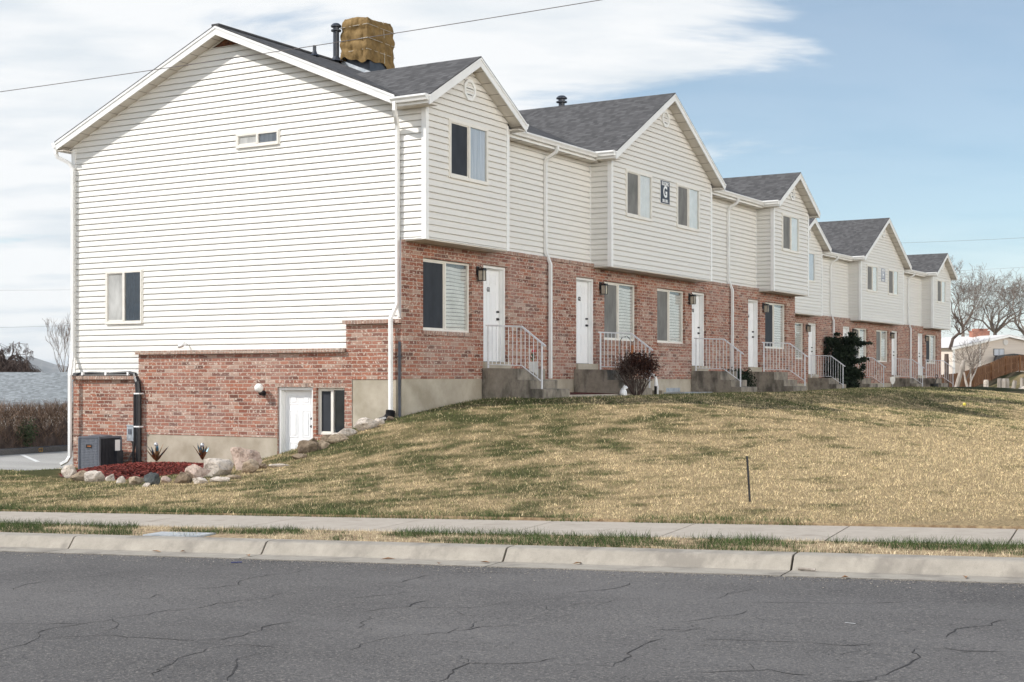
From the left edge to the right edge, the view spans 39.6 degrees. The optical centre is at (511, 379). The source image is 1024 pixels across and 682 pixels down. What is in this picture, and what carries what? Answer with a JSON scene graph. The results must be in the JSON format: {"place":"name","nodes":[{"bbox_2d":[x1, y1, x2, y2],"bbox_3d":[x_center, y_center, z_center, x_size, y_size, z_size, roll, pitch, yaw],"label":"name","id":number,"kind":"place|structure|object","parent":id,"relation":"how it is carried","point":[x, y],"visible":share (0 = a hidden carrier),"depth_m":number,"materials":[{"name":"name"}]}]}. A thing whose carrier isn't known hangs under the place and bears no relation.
{"place":"outdoors","nodes":[
{"label":"outdoors","id":0,"kind":"place"},
{"bbox_2d":[0,451,73,470],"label":"parking lot","id":1,"kind":"structure","parent":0,"point":[48,460],"depth_m":36.88,"materials":[{"name":"concrete"}]},
{"bbox_2d":[0,444,72,454],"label":"parking kerb","id":2,"kind":"structure","parent":1,"relation":"on","point":[25,450],"depth_m":41.07,"materials":[{"name":"concrete"}]},
{"bbox_2d":[0,396,73,448],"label":"hedge","id":3,"kind":"object","parent":1,"relation":"on","point":[27,432],"visible":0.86,"depth_m":42.12,"materials":[{"name":"brown plant"}]},
{"bbox_2d":[5,356,68,371],"bbox_3d":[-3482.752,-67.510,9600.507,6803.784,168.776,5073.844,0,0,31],"label":"hills","id":4,"kind":"structure","parent":0,"point":[43,366],"depth_m":8395.81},
{"bbox_2d":[0,0,599,91],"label":"overhead cable","id":5,"kind":"object","parent":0,"point":[304,47],"visible":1,"depth_m":19.28,"materials":[{"name":"black metal"}]},
{"bbox_2d":[0,551,1023,681],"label":"road","id":6,"kind":"structure","parent":0,"point":[322,606],"depth_m":9.13,"materials":[{"name":"grey asphalt"}]},
{"bbox_2d":[0,557,1005,681],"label":"road crack","id":7,"kind":"object","parent":6,"relation":"on","point":[236,666],"visible":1,"depth_m":8.72,"materials":[{"name":"black asphalt"}]},
{"bbox_2d":[0,547,1023,583],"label":"gutter","id":8,"kind":"object","parent":6,"relation":"on","point":[894,576],"visible":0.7,"depth_m":12.12,"materials":[{"name":"concrete"}]},
{"bbox_2d":[2,551,1023,596],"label":"road grit","id":9,"kind":"object","parent":6,"relation":"on","point":[525,573],"visible":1,"depth_m":11.85,"materials":[{"name":"gravel"}]},
{"bbox_2d":[0,372,1023,525],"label":"lawn","id":10,"kind":"structure","parent":0,"point":[993,520],"depth_m":21.25,"materials":[{"name":"beige plant"}]},
{"bbox_2d":[0,341,41,371],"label":"weeping tree","id":11,"kind":"object","parent":10,"relation":"on","point":[11,364],"visible":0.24,"depth_m":69.31,"materials":[{"name":"brown plant"}]},
{"bbox_2d":[0,372,73,427],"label":"house","id":12,"kind":"structure","parent":10,"relation":"on","point":[36,387],"depth_m":56.56,"materials":[{"name":"grey"}]},
{"bbox_2d":[44,315,70,371],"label":"bare tree","id":13,"kind":"object","parent":10,"relation":"on","point":[63,339],"visible":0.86,"depth_m":61.97,"materials":[{"name":"grey plant"}]},
{"bbox_2d":[61,464,76,477],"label":"rock","id":14,"kind":"object","parent":10,"relation":"on","point":[67,471],"visible":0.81,"depth_m":28.76,"materials":[{"name":"beige stone"}]},
{"bbox_2d":[70,470,85,480],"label":"rock","id":15,"kind":"object","parent":10,"relation":"on","point":[78,476],"visible":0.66,"depth_m":27.96,"materials":[{"name":"beige stone"}]},
{"bbox_2d":[84,470,104,481],"bbox_3d":[-8.072,1.898,27.498,0.390,0.282,0.272,0,0,-20],"label":"rock","id":16,"kind":"object","parent":10,"relation":"on","point":[94,476],"visible":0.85,"depth_m":27.41,"materials":[{"name":"beige stone"}]},
{"bbox_2d":[78,434,122,468],"bbox_3d":[-9.042,1.610,31.301,0.730,0.820,0.660,0,0,31],"label":"air conditioner","id":17,"kind":"object","parent":10,"relation":"on","point":[98,450],"visible":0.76,"depth_m":31.11,"materials":[{"name":"grey paint"}]},
{"bbox_2d":[60,461,203,479],"bbox_3d":[-7.202,1.812,29.373,5.267,0.399,3.031,0,0,31],"label":"mulch bed","id":18,"kind":"object","parent":10,"relation":"on","point":[140,469],"visible":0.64,"depth_m":28.91,"materials":[{"name":"red wood"}]},
{"bbox_2d":[148,442,166,460],"bbox_3d":[-7.556,1.537,30.291,0.430,0.406,0.456,0,0,-31],"label":"garden ornament","id":19,"kind":"object","parent":18,"relation":"on","point":[155,456],"visible":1,"depth_m":30.28,"materials":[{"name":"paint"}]},
{"bbox_2d":[194,443,207,459],"bbox_3d":[-6.465,1.480,29.659,0.307,0.380,0.344,0,0,-41],"label":"garden ornament","id":20,"kind":"object","parent":18,"relation":"on","point":[202,453],"visible":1,"depth_m":29.60,"materials":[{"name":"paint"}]},
{"bbox_2d":[129,476,143,484],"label":"rock","id":21,"kind":"object","parent":10,"relation":"on","point":[134,480],"visible":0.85,"depth_m":21.97,"materials":[{"name":"beige stone"}]},
{"bbox_2d":[144,472,159,484],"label":"rock","id":22,"kind":"object","parent":10,"relation":"on","point":[151,478],"visible":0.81,"depth_m":21.69,"materials":[{"name":"grey stone"}]},
{"bbox_2d":[174,472,192,483],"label":"rock","id":23,"kind":"object","parent":10,"relation":"on","point":[182,477],"visible":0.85,"depth_m":21.66,"materials":[{"name":"brown stone"}]},
{"bbox_2d":[185,464,210,478],"bbox_3d":[-4.994,1.484,22.578,0.428,0.295,0.276,0,0,4],"label":"rock","id":24,"kind":"object","parent":10,"relation":"on","point":[194,471],"visible":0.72,"depth_m":22.50,"materials":[{"name":"beige stone"}]},
{"bbox_2d":[203,458,233,476],"bbox_3d":[-4.760,1.441,22.933,0.521,0.364,0.333,0,0,6],"label":"rock","id":25,"kind":"object","parent":10,"relation":"on","point":[216,466],"visible":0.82,"depth_m":22.84,"materials":[{"name":"grey stone"}]},
{"bbox_2d":[210,476,229,481],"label":"rock","id":26,"kind":"object","parent":10,"relation":"on","point":[219,479],"visible":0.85,"depth_m":21.54,"materials":[{"name":"white stone"}]},
{"bbox_2d":[230,447,262,469],"bbox_3d":[-4.459,1.355,23.881,0.550,0.467,0.468,0,0,-2],"label":"rock","id":27,"kind":"object","parent":10,"relation":"on","point":[240,455],"visible":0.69,"depth_m":23.73,"materials":[{"name":"beige stone"}]},
{"bbox_2d":[242,459,258,473],"bbox_3d":[-4.211,1.416,22.905,0.311,0.278,0.250,0,0,6],"label":"rock","id":28,"kind":"object","parent":10,"relation":"on","point":[250,466],"visible":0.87,"depth_m":22.82,"materials":[{"name":"beige stone"}]},
{"bbox_2d":[297,440,318,453],"bbox_3d":[-3.614,1.208,25.205,0.372,0.282,0.245,0,0,-15],"label":"rock","id":29,"kind":"object","parent":10,"relation":"on","point":[305,446],"visible":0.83,"depth_m":25.12,"materials":[{"name":"beige stone"}]},
{"bbox_2d":[317,440,329,449],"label":"rock","id":30,"kind":"object","parent":10,"relation":"on","point":[322,444],"visible":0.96,"depth_m":25.28,"materials":[{"name":"beige stone"}]},
{"bbox_2d":[327,433,348,443],"bbox_3d":[-3.169,1.070,25.850,0.428,0.193,0.196,0,0,-21],"label":"rock","id":31,"kind":"object","parent":10,"relation":"on","point":[334,438],"visible":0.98,"depth_m":25.78,"materials":[{"name":"beige stone"}]},
{"bbox_2d":[336,428,357,435],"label":"rock","id":32,"kind":"object","parent":10,"relation":"on","point":[347,431],"visible":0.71,"depth_m":26.39,"materials":[{"name":"beige stone"}]},
{"bbox_2d":[354,417,378,430],"bbox_3d":[-2.739,0.852,26.771,0.264,0.299,0.461,0,0,43],"label":"rock","id":33,"kind":"object","parent":10,"relation":"on","point":[363,423],"visible":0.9,"depth_m":26.69,"materials":[{"name":"beige stone"}]},
{"bbox_2d":[378,410,394,420],"bbox_3d":[-2.454,0.755,27.791,0.389,0.346,0.212,0,0,-38],"label":"drain pipe","id":34,"kind":"object","parent":10,"relation":"on","point":[389,413],"visible":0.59,"depth_m":27.76,"materials":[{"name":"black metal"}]},
{"bbox_2d":[51,23,820,467],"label":"apartment building","id":35,"kind":"structure","parent":10,"relation":"on","point":[307,239],"depth_m":30.84,"materials":[{"name":"plastic"}]},
{"bbox_2d":[72,371,142,462],"bbox_3d":[-9.114,0.903,32.076,2.311,2.197,0.219,0,0,35],"label":"refrigerant line","id":36,"kind":"object","parent":35,"relation":"attached to","point":[137,418],"visible":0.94,"depth_m":31.44,"materials":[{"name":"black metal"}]},
{"bbox_2d":[105,269,143,324],"bbox_3d":[-8.703,-1.859,31.912,1.176,1.218,0.072,0,0,31],"label":"window","id":37,"kind":"structure","parent":35,"relation":"in","point":[124,289],"depth_m":31.90,"materials":[{"name":"white glass"}]},
{"bbox_2d":[123,425,133,461],"bbox_3d":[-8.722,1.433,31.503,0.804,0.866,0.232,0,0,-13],"label":"disconnect box","id":38,"kind":"object","parent":35,"relation":"attached to","point":[129,432],"visible":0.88,"depth_m":31.51,"materials":[{"name":"metal"}]},
{"bbox_2d":[236,128,279,148],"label":"window","id":39,"kind":"structure","parent":35,"relation":"in","point":[271,136],"depth_m":29.87,"materials":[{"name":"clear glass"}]},
{"bbox_2d":[254,383,265,395],"bbox_3d":[-5.237,0.207,29.546,0.190,0.265,0.254,0,0,31],"label":"globe lamp","id":40,"kind":"object","parent":35,"relation":"attached to","point":[258,387],"visible":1,"depth_m":29.47,"materials":[{"name":"white glass"}]},
{"bbox_2d":[279,387,312,452],"bbox_3d":[-4.394,1.033,29.337,0.930,1.755,0.180,0,0,31],"label":"door","id":41,"kind":"structure","parent":35,"relation":"in","point":[295,403],"depth_m":29.43,"materials":[{"name":"white paint"}]},
{"bbox_2d":[318,388,343,434],"bbox_3d":[-3.627,0.642,28.836,0.720,0.947,0.066,0,0,31],"label":"window","id":42,"kind":"structure","parent":35,"relation":"in","point":[330,400],"depth_m":28.88,"materials":[{"name":"clear glass"}]},
{"bbox_2d":[340,17,394,71],"bbox_3d":[-3.405,-7.714,33.642,0.894,1.530,1.166,0,0,31],"label":"rooftop cooler","id":43,"kind":"object","parent":35,"relation":"on","point":[370,54],"visible":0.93,"depth_m":33.27,"materials":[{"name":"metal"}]},
{"bbox_2d":[397,341,402,416],"bbox_3d":[-2.198,0.076,27.810,0.098,1.652,0.088,0,0,31],"label":"conduit","id":44,"kind":"object","parent":35,"relation":"attached to","point":[399,356],"visible":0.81,"depth_m":27.80,"materials":[{"name":"grey metal"}]},
{"bbox_2d":[423,258,468,332],"bbox_3d":[-1.400,-1.718,29.289,0.066,1.453,1.800,0,0,31],"label":"window","id":45,"kind":"structure","parent":35,"relation":"in","point":[445,283],"depth_m":29.27,"materials":[{"name":"white glass"}]},
{"bbox_2d":[447,118,488,185],"bbox_3d":[-0.884,-4.634,28.995,0.072,1.188,1.476,0,0,31],"label":"window","id":46,"kind":"structure","parent":35,"relation":"in","point":[468,143],"depth_m":28.96,"materials":[{"name":"white glass"}]},
{"bbox_2d":[476,266,486,280],"bbox_3d":[-0.653,-2.251,30.140,0.196,0.310,0.153,0,0,31],"label":"wall lantern","id":47,"kind":"object","parent":35,"relation":"attached to","point":[481,272],"depth_m":30.10,"materials":[{"name":"black metal"}]},
{"bbox_2d":[483,265,504,361],"bbox_3d":[-0.489,-1.422,30.912,0.180,2.092,1.002,0,0,31],"label":"door","id":48,"kind":"structure","parent":35,"relation":"in","point":[494,285],"depth_m":31.12,"materials":[{"name":"white paint"}]},
{"bbox_2d":[576,277,592,363],"bbox_3d":[1.655,-1.422,34.465,0.180,2.092,0.982,0,0,31],"label":"door","id":49,"kind":"structure","parent":35,"relation":"in","point":[584,286],"depth_m":34.72,"materials":[{"name":"white paint"}]},
{"bbox_2d":[599,282,608,294],"bbox_3d":[2.250,-2.251,34.952,0.196,0.310,0.153,0,0,31],"label":"wall lantern","id":50,"kind":"object","parent":35,"relation":"attached to","point":[603,287],"depth_m":34.92,"materials":[{"name":"black metal"}]},
{"bbox_2d":[604,281,633,340],"bbox_3d":[2.671,-1.718,36.036,0.066,1.453,1.820,0,0,31],"label":"window","id":51,"kind":"structure","parent":35,"relation":"in","point":[619,301],"depth_m":36.17,"materials":[{"name":"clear glass"}]},
{"bbox_2d":[624,168,652,221],"bbox_3d":[3.190,-4.634,35.746,0.072,1.188,1.506,0,0,31],"label":"window","id":52,"kind":"structure","parent":35,"relation":"in","point":[638,185],"depth_m":35.71,"materials":[{"name":"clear glass"}]},
{"bbox_2d":[660,180,669,204],"bbox_3d":[3.986,-4.880,37.047,0.023,0.600,0.560,0,0,31],"label":"building sign","id":53,"kind":"object","parent":35,"relation":"attached to","point":[664,192],"visible":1,"depth_m":37.01,"materials":[{"name":"blue plastic"}]},
{"bbox_2d":[657,288,682,343],"bbox_3d":[4.241,-1.718,38.639,0.066,1.453,1.800,0,0,31],"label":"window","id":54,"kind":"structure","parent":35,"relation":"in","point":[669,302],"depth_m":38.64,"materials":[{"name":"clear glass"}]},
{"bbox_2d":[675,183,699,231],"bbox_3d":[4.745,-4.634,38.323,0.072,1.188,1.506,0,0,31],"label":"window","id":55,"kind":"structure","parent":35,"relation":"in","point":[688,197],"depth_m":38.28,"materials":[{"name":"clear glass"}]},
{"bbox_2d":[692,292,703,365],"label":"door","id":56,"kind":"structure","parent":35,"relation":"in","point":[698,308],"depth_m":40.60,"materials":[{"name":"white paint"}]},
{"bbox_2d":[748,299,757,366],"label":"door","id":57,"kind":"structure","parent":35,"relation":"in","point":[752,304],"depth_m":44.17,"materials":[{"name":"white paint"}]},
{"bbox_2d":[765,302,783,348],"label":"window","id":58,"kind":"structure","parent":35,"relation":"in","point":[774,320],"depth_m":45.61,"materials":[{"name":"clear glass"}]},
{"bbox_2d":[781,213,799,253],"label":"window","id":59,"kind":"structure","parent":35,"relation":"in","point":[790,223],"depth_m":45.06,"materials":[{"name":"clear glass"}]},
{"bbox_2d":[482,368,569,398],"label":"entry steps","id":60,"kind":"structure","parent":10,"relation":"on","point":[509,382],"depth_m":30.08,"materials":[{"name":"concrete"}]},
{"bbox_2d":[485,325,545,388],"bbox_3d":[0.075,-0.493,29.970,1.481,1.367,0.034,0,0,31],"label":"stair railing","id":61,"kind":"object","parent":60,"relation":"on","point":[532,335],"visible":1,"depth_m":29.97,"materials":[{"name":"white metal"}]},
{"bbox_2d":[530,349,536,374],"bbox_3d":[0.448,-0.370,29.803,0.170,0.540,0.086,0,0,31],"label":"hanging ornament","id":62,"kind":"object","parent":61,"relation":"hanging from","point":[535,367],"visible":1,"depth_m":29.78,"materials":[{"name":"plastic"}]},
{"bbox_2d":[569,394,631,396],"bbox_3d":[1.974,0.463,31.878,0.100,0.275,3.030,0,0,31],"label":"bed edging","id":63,"kind":"object","parent":10,"relation":"on","point":[597,395],"visible":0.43,"depth_m":31.66,"materials":[{"name":"concrete"}]},
{"bbox_2d":[574,369,651,395],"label":"entry steps","id":64,"kind":"structure","parent":10,"relation":"on","point":[594,381],"depth_m":33.59,"materials":[{"name":"concrete"}]},
{"bbox_2d":[598,332,652,387],"bbox_3d":[2.746,-0.493,34.396,1.481,1.367,0.034,0,0,31],"label":"stair railing","id":65,"kind":"object","parent":64,"relation":"on","point":[641,341],"visible":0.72,"depth_m":34.53,"materials":[{"name":"white metal"}]},
{"bbox_2d":[609,348,666,395],"bbox_3d":[2.870,-0.195,32.992,1.361,1.162,1.614,0,0,31],"label":"shrub","id":66,"kind":"object","parent":10,"relation":"on","point":[630,365],"visible":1,"depth_m":32.91,"materials":[{"name":"brown plant"}]},
{"bbox_2d":[652,373,663,394],"bbox_3d":[3.747,0.150,37.256,0.343,0.660,0.369,0,0,31],"label":"vent pipe","id":67,"kind":"object","parent":10,"relation":"on","point":[656,390],"visible":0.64,"depth_m":37.16,"materials":[{"name":"white plastic"}]},
{"bbox_2d":[691,371,756,393],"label":"entry steps","id":68,"kind":"structure","parent":10,"relation":"on","point":[714,381],"depth_m":39.43,"materials":[{"name":"concrete"}]},
{"bbox_2d":[694,338,743,386],"bbox_3d":[5.717,-0.493,39.320,1.481,1.367,0.034,0,0,31],"label":"stair railing","id":69,"kind":"object","parent":68,"relation":"on","point":[716,339],"visible":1,"depth_m":39.34,"materials":[{"name":"white metal"}]},
{"bbox_2d":[746,456,750,501],"bbox_3d":[2.640,1.157,15.856,0.063,0.609,0.021,0,0,-1],"label":"marker stake","id":70,"kind":"object","parent":10,"relation":"on","point":[748,479],"visible":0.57,"depth_m":15.85,"materials":[{"name":"black metal"}]},
{"bbox_2d":[747,372,806,391],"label":"entry steps","id":71,"kind":"structure","parent":10,"relation":"on","point":[773,381],"depth_m":42.90,"materials":[{"name":"concrete"}]},
{"bbox_2d":[762,342,807,385],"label":"stair railing","id":72,"kind":"object","parent":71,"relation":"on","point":[805,355],"visible":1,"depth_m":43.80,"materials":[{"name":"white metal"}]},
{"bbox_2d":[808,378,845,389],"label":"entry steps","id":73,"kind":"structure","parent":10,"relation":"on","point":[822,383],"depth_m":57.19,"materials":[{"name":"concrete"}]},
{"bbox_2d":[810,355,844,384],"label":"stair railing","id":74,"kind":"object","parent":73,"relation":"on","point":[823,366],"visible":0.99,"depth_m":57.12,"materials":[{"name":"white metal"}]},
{"bbox_2d":[824,331,873,387],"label":"evergreen shrub","id":75,"kind":"object","parent":10,"relation":"on","point":[843,351],"visible":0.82,"depth_m":58.65,"materials":[{"name":"green plant"}]},
{"bbox_2d":[857,378,877,387],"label":"entry steps","id":76,"kind":"structure","parent":10,"relation":"on","point":[865,382],"depth_m":60.56,"materials":[{"name":"concrete"}]},
{"bbox_2d":[857,357,885,386],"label":"stair railing","id":77,"kind":"object","parent":76,"relation":"on","point":[874,369],"visible":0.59,"depth_m":61.26,"materials":[{"name":"white metal"}]},
{"bbox_2d":[795,218,957,389],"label":"apartment building","id":78,"kind":"structure","parent":10,"relation":"on","point":[907,302],"depth_m":63.91,"materials":[{"name":"plastic"}]},
{"bbox_2d":[795,322,801,358],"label":"window","id":79,"kind":"structure","parent":78,"relation":"in","point":[798,326],"depth_m":56.90,"materials":[{"name":"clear glass"}]},
{"bbox_2d":[808,323,814,373],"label":"door","id":80,"kind":"structure","parent":78,"relation":"in","point":[811,335],"depth_m":58.33,"materials":[{"name":"white paint"}]},
{"bbox_2d":[809,252,814,282],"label":"window","id":81,"kind":"structure","parent":78,"relation":"in","point":[811,255],"depth_m":56.48,"materials":[{"name":"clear glass"}]},
{"bbox_2d":[854,328,865,356],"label":"window","id":82,"kind":"structure","parent":78,"relation":"in","point":[860,332],"depth_m":63.46,"materials":[{"name":"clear glass"}]},
{"bbox_2d":[866,264,877,292],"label":"window","id":83,"kind":"structure","parent":78,"relation":"in","point":[872,271],"depth_m":62.72,"materials":[{"name":"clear glass"}]},
{"bbox_2d":[876,330,886,361],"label":"window","id":84,"kind":"structure","parent":78,"relation":"in","point":[881,336],"depth_m":65.82,"materials":[{"name":"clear glass"}]},
{"bbox_2d":[887,269,897,295],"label":"window","id":85,"kind":"structure","parent":78,"relation":"in","point":[892,277],"depth_m":65.25,"materials":[{"name":"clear glass"}]},
{"bbox_2d":[892,331,896,374],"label":"door","id":86,"kind":"structure","parent":78,"relation":"in","point":[894,341],"depth_m":67.57,"materials":[{"name":"white paint"}]},
{"bbox_2d":[918,333,921,374],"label":"door","id":87,"kind":"structure","parent":78,"relation":"in","point":[919,335],"depth_m":71.08,"materials":[{"name":"white paint"}]},
{"bbox_2d":[926,335,934,363],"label":"window","id":88,"kind":"structure","parent":78,"relation":"in","point":[930,345],"depth_m":72.55,"materials":[{"name":"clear glass"}]},
{"bbox_2d":[936,279,945,303],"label":"window","id":89,"kind":"structure","parent":78,"relation":"in","point":[941,284],"depth_m":71.94,"materials":[{"name":"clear glass"}]},
{"bbox_2d":[891,378,923,386],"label":"entry steps","id":90,"kind":"structure","parent":10,"relation":"on","point":[905,382],"depth_m":66.38,"materials":[{"name":"concrete"}]},
{"bbox_2d":[893,358,923,385],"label":"stair railing","id":91,"kind":"object","parent":90,"relation":"on","point":[909,369],"visible":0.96,"depth_m":66.25,"materials":[{"name":"white metal"}]},
{"bbox_2d":[917,378,947,387],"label":"entry steps","id":92,"kind":"structure","parent":10,"relation":"on","point":[927,382],"depth_m":69.89,"materials":[{"name":"concrete"}]},
{"bbox_2d":[926,360,954,383],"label":"stair railing","id":93,"kind":"object","parent":92,"relation":"on","point":[936,368],"visible":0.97,"depth_m":70.75,"materials":[{"name":"white metal"}]},
{"bbox_2d":[944,354,948,386],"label":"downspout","id":94,"kind":"object","parent":10,"relation":"on","point":[946,367],"visible":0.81,"depth_m":83.90,"materials":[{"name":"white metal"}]},
{"bbox_2d":[954,360,965,386],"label":"tree stump","id":95,"kind":"object","parent":10,"relation":"on","point":[960,373],"visible":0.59,"depth_m":85.89,"materials":[{"name":"brown wood"}]},
{"bbox_2d":[948,310,981,349],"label":"bare tree","id":96,"kind":"object","parent":10,"relation":"on","point":[956,335],"visible":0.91,"depth_m":149.60,"materials":[{"name":"grey plant"}]},
{"bbox_2d":[949,334,989,386],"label":"sapling","id":97,"kind":"object","parent":10,"relation":"on","point":[972,366],"visible":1,"depth_m":89.92,"materials":[{"name":"brown plant"}]},
{"bbox_2d":[941,288,1012,335],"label":"bare tree","id":98,"kind":"object","parent":10,"relation":"on","point":[977,314],"visible":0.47,"depth_m":184.72,"materials":[{"name":"grey plant"}]},
{"bbox_2d":[950,257,1013,336],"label":"bare tree","id":99,"kind":"object","parent":10,"relation":"on","point":[964,290],"visible":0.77,"depth_m":167.21,"materials":[{"name":"grey plant"}]},
{"bbox_2d":[941,326,1023,374],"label":"house","id":100,"kind":"structure","parent":10,"relation":"on","point":[999,346],"depth_m":150.00,"materials":[{"name":"white"}]},
{"bbox_2d":[941,355,1023,386],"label":"wooden fence","id":101,"kind":"object","parent":10,"relation":"on","point":[1005,365],"visible":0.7,"depth_m":126.46,"materials":[{"name":"brown wood"}]},
{"bbox_2d":[951,273,1023,334],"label":"bare tree","id":102,"kind":"object","parent":10,"relation":"on","point":[995,329],"visible":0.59,"depth_m":171.69,"materials":[{"name":"grey plant"}]},
{"bbox_2d":[986,273,1023,336],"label":"bare tree","id":103,"kind":"object","parent":10,"relation":"on","point":[1014,288],"visible":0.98,"depth_m":165.36,"materials":[{"name":"grey plant"}]},
{"bbox_2d":[0,532,1023,576],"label":"kerb","id":104,"kind":"structure","parent":0,"point":[909,564],"depth_m":12.43,"materials":[{"name":"concrete"}]},
{"bbox_2d":[0,511,1023,544],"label":"sidewalk","id":105,"kind":"structure","parent":0,"point":[810,532],"depth_m":14.26,"materials":[{"name":"concrete"}]},
{"bbox_2d":[0,516,1023,557],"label":"verge","id":106,"kind":"structure","parent":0,"point":[231,535],"depth_m":12.99,"materials":[{"name":"plant"}]},
{"bbox_2d":[143,532,215,536],"bbox_3d":[-3.380,1.574,14.448,0.670,0.037,0.310,0,0,23],"label":"utility cover","id":107,"kind":"object","parent":106,"relation":"on","point":[198,534],"visible":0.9,"depth_m":14.39,"materials":[{"name":"concrete"}]},
{"bbox_2d":[0,0,1023,365],"label":"sky","id":108,"kind":"structure","parent":0,"point":[910,113],"materials":[{"name":"blue"}]},
{"bbox_2d":[1,509,1023,529],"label":"lawn edge","id":109,"kind":"structure","parent":0,"point":[762,523],"depth_m":14.63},
{"bbox_2d":[722,367,756,386],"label":"evergreen shrub","id":110,"kind":"object","parent":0,"point":[744,375],"visible":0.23,"depth_m":41.00,"materials":[{"name":"green plant"}]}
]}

